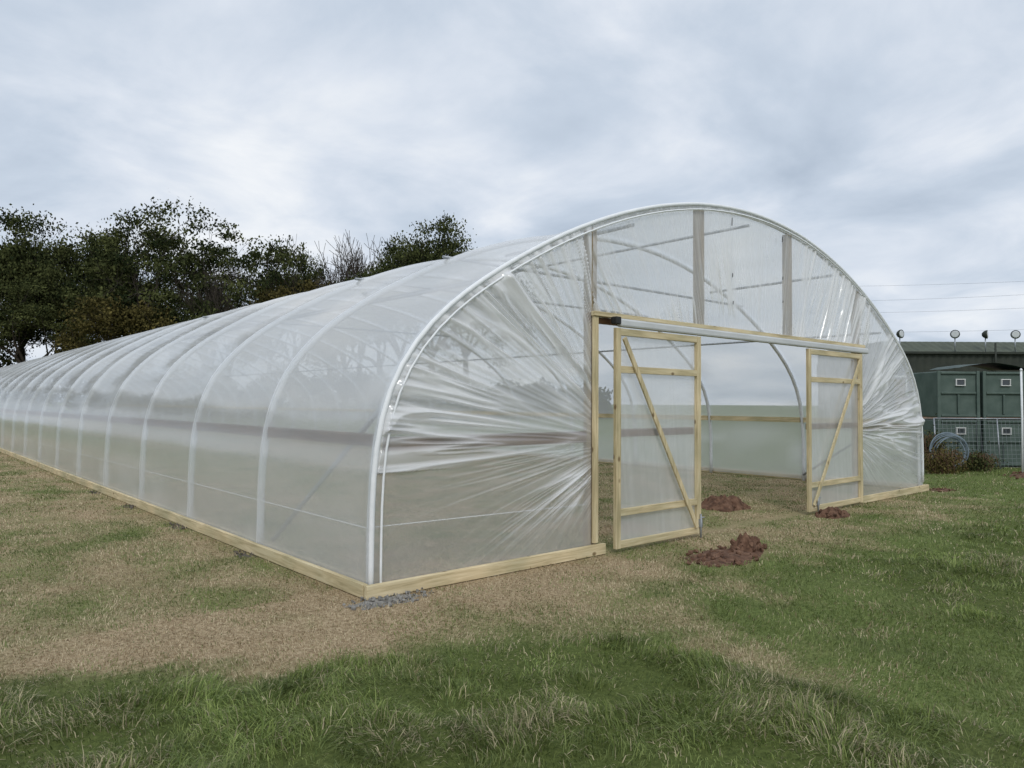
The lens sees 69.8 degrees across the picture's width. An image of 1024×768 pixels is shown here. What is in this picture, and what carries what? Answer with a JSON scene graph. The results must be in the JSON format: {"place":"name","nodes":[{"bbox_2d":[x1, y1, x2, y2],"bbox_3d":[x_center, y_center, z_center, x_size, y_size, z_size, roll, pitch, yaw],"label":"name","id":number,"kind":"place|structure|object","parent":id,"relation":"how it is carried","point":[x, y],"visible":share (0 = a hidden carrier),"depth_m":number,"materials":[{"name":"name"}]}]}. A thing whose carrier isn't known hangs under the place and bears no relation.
{"place":"outdoors","nodes":[
{"label":"outdoors","id":0,"kind":"place"},
{"bbox_2d":[0,402,1023,767],"bbox_3d":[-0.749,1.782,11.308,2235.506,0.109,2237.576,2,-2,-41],"label":"ground","id":1,"kind":"structure","parent":0,"point":[628,690],"depth_m":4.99,"materials":[{"name":"green plant"}]},
{"bbox_2d":[0,243,78,358],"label":"oak tree","id":2,"kind":"object","parent":1,"relation":"on","point":[2,293],"visible":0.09,"depth_m":73.63,"materials":[{"name":"green plant"}]},
{"bbox_2d":[0,277,105,415],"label":"oak tree","id":3,"kind":"object","parent":1,"relation":"on","point":[23,312],"visible":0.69,"depth_m":68.48,"materials":[{"name":"green plant"}]},
{"bbox_2d":[0,203,119,382],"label":"oak tree","id":4,"kind":"object","parent":1,"relation":"on","point":[17,225],"visible":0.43,"depth_m":73.32,"materials":[{"name":"green plant"}]},
{"bbox_2d":[0,231,142,389],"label":"oak tree","id":5,"kind":"object","parent":1,"relation":"on","point":[54,260],"visible":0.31,"depth_m":73.42,"materials":[{"name":"green plant"}]},
{"bbox_2d":[46,293,178,353],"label":"oak tree","id":6,"kind":"object","parent":1,"relation":"on","point":[109,326],"visible":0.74,"depth_m":63.78,"materials":[{"name":"green plant"}]},
{"bbox_2d":[61,243,179,335],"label":"oak tree","id":7,"kind":"object","parent":1,"relation":"on","point":[84,258],"visible":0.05,"depth_m":75.78,"materials":[{"name":"green plant"}]},
{"bbox_2d":[56,240,189,336],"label":"oak tree","id":8,"kind":"object","parent":1,"relation":"on","point":[141,281],"visible":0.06,"depth_m":77.76,"materials":[{"name":"green plant"}]},
{"bbox_2d":[121,504,136,508],"bbox_3d":[-5.434,1.748,10.406,0.183,0.058,0.520,2,-2,-41],"label":"rubble patch","id":9,"kind":"object","parent":1,"relation":"on","point":[132,506],"visible":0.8,"depth_m":10.38,"materials":[{"name":"grey stone"}]},
{"bbox_2d":[46,188,294,338],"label":"oak tree","id":10,"kind":"object","parent":1,"relation":"on","point":[184,262],"visible":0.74,"depth_m":70.40,"materials":[{"name":"green plant"}]},
{"bbox_2d":[165,522,186,529],"bbox_3d":[-4.033,1.712,8.802,0.184,0.061,0.640,2,-2,-41],"label":"rubble patch","id":11,"kind":"object","parent":1,"relation":"on","point":[178,525],"visible":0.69,"depth_m":8.80,"materials":[{"name":"grey stone"}]},
{"bbox_2d":[151,280,232,324],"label":"oak tree","id":12,"kind":"object","parent":1,"relation":"on","point":[191,312],"visible":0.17,"depth_m":70.51,"materials":[{"name":"green plant"}]},
{"bbox_2d":[155,251,251,308],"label":"oak tree","id":13,"kind":"object","parent":1,"relation":"on","point":[204,280],"visible":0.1,"depth_m":75.72,"materials":[{"name":"green plant"}]},
{"bbox_2d":[173,267,262,315],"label":"oak tree","id":14,"kind":"object","parent":1,"relation":"on","point":[209,297],"visible":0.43,"depth_m":67.80,"materials":[{"name":"green plant"}]},
{"bbox_2d":[233,550,256,557],"bbox_3d":[-2.635,1.678,7.196,0.181,0.058,0.520,2,-2,-41],"label":"rubble patch","id":15,"kind":"object","parent":1,"relation":"on","point":[237,553],"visible":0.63,"depth_m":7.19,"materials":[{"name":"grey gravel"}]},
{"bbox_2d":[0,352,513,415],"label":"undergrowth","id":16,"kind":"object","parent":1,"relation":"on","point":[6,361],"visible":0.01,"depth_m":73.45,"materials":[{"name":"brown plant"}]},
{"bbox_2d":[186,234,337,320],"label":"oak tree","id":17,"kind":"object","parent":1,"relation":"on","point":[281,255],"visible":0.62,"depth_m":65.42,"materials":[{"name":"green plant"}]},
{"bbox_2d":[240,278,329,306],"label":"oak tree","id":18,"kind":"object","parent":1,"relation":"on","point":[282,290],"visible":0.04,"depth_m":65.07,"materials":[{"name":"green plant"}]},
{"bbox_2d":[274,248,327,293],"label":"oak tree","id":19,"kind":"object","parent":1,"relation":"on","point":[288,268],"visible":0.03,"depth_m":72.42,"materials":[{"name":"green plant"}]},
{"bbox_2d":[282,266,360,294],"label":"bare tree","id":20,"kind":"object","parent":1,"relation":"on","point":[310,278],"visible":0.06,"depth_m":66.09,"materials":[{"name":"brown plant"}]},
{"bbox_2d":[310,253,369,287],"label":"bare tree","id":21,"kind":"object","parent":1,"relation":"on","point":[335,272],"visible":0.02,"depth_m":72.57,"materials":[{"name":"brown plant"}]},
{"bbox_2d":[304,229,403,288],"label":"bare tree","id":22,"kind":"object","parent":1,"relation":"on","point":[348,270],"visible":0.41,"depth_m":63.88,"materials":[{"name":"brown plant"}]},
{"bbox_2d":[328,237,430,285],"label":"oak tree","id":23,"kind":"object","parent":1,"relation":"on","point":[375,262],"visible":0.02,"depth_m":60.10,"materials":[{"name":"green plant"}]},
{"bbox_2d":[342,587,433,609],"bbox_3d":[-0.925,1.634,5.588,0.800,0.076,0.351,2,-2,-41],"label":"rubble patch","id":24,"kind":"object","parent":1,"relation":"on","point":[379,601],"visible":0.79,"depth_m":5.52,"materials":[{"name":"grey gravel"}]},
{"bbox_2d":[358,211,473,408],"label":"oak tree","id":25,"kind":"object","parent":1,"relation":"on","point":[399,251],"visible":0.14,"depth_m":58.10,"materials":[{"name":"green plant"}]},
{"bbox_2d":[410,231,513,336],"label":"oak tree","id":26,"kind":"object","parent":1,"relation":"on","point":[451,245],"visible":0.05,"depth_m":58.32,"materials":[{"name":"green plant"}]},
{"bbox_2d":[0,202,928,599],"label":"polytunnel","id":27,"kind":"structure","parent":1,"relation":"on","point":[276,424],"depth_m":8.96,"materials":[{"name":"clear plastic"}]},
{"bbox_2d":[613,328,704,548],"bbox_3d":[1.589,0.605,7.883,1.482,2.320,0.120,2,-2,-41],"label":"door","id":28,"kind":"structure","parent":27,"relation":"in","point":[657,402],"depth_m":7.87,"materials":[{"name":"brown wood"}]},
{"bbox_2d":[806,348,862,513],"bbox_3d":[4.655,0.691,10.557,1.660,2.320,0.120,2,-2,-41],"label":"door","id":29,"kind":"structure","parent":27,"relation":"in","point":[833,404],"depth_m":10.55,"materials":[{"name":"brown wood"}]},
{"bbox_2d":[678,543,766,567],"bbox_3d":[2.126,1.674,7.260,1.376,0.116,0.683,2,-2,-41],"label":"soil mound","id":30,"kind":"object","parent":1,"relation":"on","point":[724,555],"visible":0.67,"depth_m":7.09,"materials":[{"name":"brown soil"}]},
{"bbox_2d":[701,494,750,511],"bbox_3d":[3.054,1.704,10.595,0.840,0.240,0.680,2,-2,-41],"label":"soil mound","id":31,"kind":"object","parent":1,"relation":"on","point":[725,503],"visible":0.81,"depth_m":10.43,"materials":[{"name":"brown soil"}]},
{"bbox_2d":[730,532,763,551],"bbox_3d":[2.407,1.618,7.535,0.404,0.205,0.302,2,-2,-41],"label":"soil mound","id":32,"kind":"object","parent":1,"relation":"on","point":[745,541],"visible":0.77,"depth_m":7.47,"materials":[{"name":"brown soil"}]},
{"bbox_2d":[815,506,849,518],"bbox_3d":[4.331,1.732,9.890,0.601,0.159,0.400,2,-2,-41],"label":"soil mound","id":33,"kind":"object","parent":1,"relation":"on","point":[832,512],"visible":0.8,"depth_m":9.78,"materials":[{"name":"brown soil"}]},
{"bbox_2d":[923,413,958,466],"bbox_3d":[9.806,1.356,17.207,1.496,1.338,1.124,1,-2,-20],"label":"dry bush","id":34,"kind":"object","parent":1,"relation":"on","point":[929,439],"visible":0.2,"depth_m":17.06,"materials":[{"name":"plant"}]},
{"bbox_2d":[929,488,955,491],"bbox_3d":[7.606,1.869,12.973,0.609,0.082,0.404,2,-2,-41],"label":"soil mound","id":35,"kind":"object","parent":1,"relation":"on","point":[940,489],"visible":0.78,"depth_m":12.89,"materials":[{"name":"brown soil"}]},
{"bbox_2d":[915,419,980,461],"bbox_3d":[10.949,1.458,18.544,1.040,1.150,1.200,0,-2,0],"label":"storage pod","id":36,"kind":"object","parent":1,"relation":"on","point":[962,431],"visible":0.49,"depth_m":18.00,"materials":[{"name":"green metal"}]},
{"bbox_2d":[913,371,979,417],"bbox_3d":[10.955,0.269,18.575,1.040,1.150,1.200,0,-2,0],"label":"storage pod","id":37,"kind":"object","parent":36,"relation":"on","point":[949,393],"visible":0.99,"depth_m":18.03,"materials":[{"name":"green metal"}]},
{"bbox_2d":[955,379,965,385],"bbox_3d":[11.005,-0.041,18.007,0.240,0.168,0.052,0,-2,0],"label":"window","id":38,"kind":"structure","parent":37,"relation":"in","point":[958,382],"depth_m":18.00,"materials":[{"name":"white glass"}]},
{"bbox_2d":[955,427,965,433],"bbox_3d":[10.999,1.149,17.976,0.240,0.168,0.052,0,-2,0],"label":"window","id":39,"kind":"structure","parent":36,"relation":"in","point":[962,429],"depth_m":17.97,"materials":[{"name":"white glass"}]},
{"bbox_2d":[929,432,968,468],"bbox_3d":[9.904,1.527,16.616,0.907,0.865,0.222,0,-2,0],"label":"pipe coil","id":40,"kind":"object","parent":1,"relation":"on","point":[950,435],"visible":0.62,"depth_m":16.61,"materials":[{"name":"plastic"}]},
{"bbox_2d":[924,442,975,475],"bbox_3d":[9.404,1.631,16.097,1.450,0.738,1.812,0,-2,21],"label":"dry bush","id":41,"kind":"object","parent":1,"relation":"on","point":[941,463],"visible":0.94,"depth_m":15.98,"materials":[{"name":"brown plant"}]},
{"bbox_2d":[923,417,988,418],"bbox_3d":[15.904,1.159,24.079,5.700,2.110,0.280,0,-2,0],"label":"fence rail","id":42,"kind":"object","parent":1,"relation":"on","point":[948,417],"depth_m":23.97,"materials":[{"name":"grey metal"}]},
{"bbox_2d":[898,341,1023,372],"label":"farm shed","id":43,"kind":"structure","parent":1,"relation":"on","point":[924,356],"depth_m":39.92,"materials":[{"name":"green metal"}]},
{"bbox_2d":[896,330,903,342],"bbox_3d":[21.131,-2.352,39.990,0.476,1.218,0.290,1,-2,-29],"label":"floodlight","id":44,"kind":"object","parent":43,"relation":"on","point":[899,333],"visible":0.94,"depth_m":39.87,"materials":[{"name":"metal"}]},
{"bbox_2d":[950,330,959,351],"bbox_3d":[24.152,-2.337,39.990,0.476,1.218,0.290,-1,-2,29],"label":"floodlight","id":45,"kind":"object","parent":43,"relation":"on","point":[954,334],"visible":1,"depth_m":39.91,"materials":[{"name":"metal"}]},
{"bbox_2d":[982,330,987,351],"bbox_3d":[25.790,-2.328,39.986,0.290,1.218,0.476,-1,-2,38],"label":"floodlight","id":46,"kind":"object","parent":43,"relation":"on","point":[985,334],"visible":1,"depth_m":39.90,"materials":[{"name":"metal"}]},
{"bbox_2d":[1010,330,1020,351],"bbox_3d":[27.426,-2.319,39.991,0.476,1.218,0.290,0,-2,17],"label":"floodlight","id":47,"kind":"object","parent":43,"relation":"on","point":[1015,334],"visible":1,"depth_m":39.89,"materials":[{"name":"metal"}]},
{"bbox_2d":[933,418,1023,468],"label":"wire panel","id":48,"kind":"object","parent":1,"relation":"on","point":[998,441],"visible":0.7,"depth_m":17.45,"materials":[{"name":"metal"}]},
{"bbox_2d":[955,441,1007,472],"bbox_3d":[10.588,1.652,16.740,1.326,0.733,1.432,0,-2,25],"label":"dry bush","id":49,"kind":"object","parent":1,"relation":"on","point":[980,463],"visible":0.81,"depth_m":16.58,"materials":[{"name":"green plant"}]},
{"bbox_2d":[966,419,1023,465],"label":"storage pod","id":50,"kind":"object","parent":1,"relation":"on","point":[1008,428],"visible":0.52,"depth_m":17.99,"materials":[{"name":"green metal"}]},
{"bbox_2d":[980,371,1023,417],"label":"storage pod","id":51,"kind":"object","parent":50,"relation":"on","point":[1000,396],"visible":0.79,"depth_m":18.02,"materials":[{"name":"green metal"}]},
{"bbox_2d":[1000,379,1010,385],"bbox_3d":[12.117,-0.035,18.007,0.240,0.168,0.052,0,-2,0],"label":"window","id":52,"kind":"structure","parent":51,"relation":"in","point":[1003,382],"depth_m":18.00,"materials":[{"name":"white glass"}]},
{"bbox_2d":[1001,428,1011,434],"bbox_3d":[12.111,1.154,17.976,0.240,0.168,0.052,0,-2,0],"label":"window","id":53,"kind":"structure","parent":50,"relation":"in","point":[1003,431],"depth_m":17.97,"materials":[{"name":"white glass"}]},
{"bbox_2d":[1002,471,1023,478],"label":"soil mound","id":54,"kind":"object","parent":1,"relation":"on","point":[1019,475],"visible":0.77,"depth_m":15.52,"materials":[{"name":"brown soil"}]},
{"bbox_2d":[1020,368,1023,472],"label":"white pole","id":55,"kind":"object","parent":1,"relation":"on","point":[1022,443],"visible":0.89,"depth_m":16.37,"materials":[{"name":"white metal"}]},
{"bbox_2d":[0,0,1023,389],"label":"sky","id":56,"kind":"structure","parent":0,"point":[888,135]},
{"bbox_3d":[13.181,0.280,18.575,1.040,1.150,1.200,0,-2,0],"label":"storage pod","id":57,"kind":"object","parent":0,"visible":0},
{"bbox_2d":[930,363,1023,370],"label":"tarpaulin","id":58,"kind":"object","parent":57,"relation":"on","point":[993,366],"visible":0.94,"depth_m":18.57,"materials":[{"name":"plastic"}]}
]}

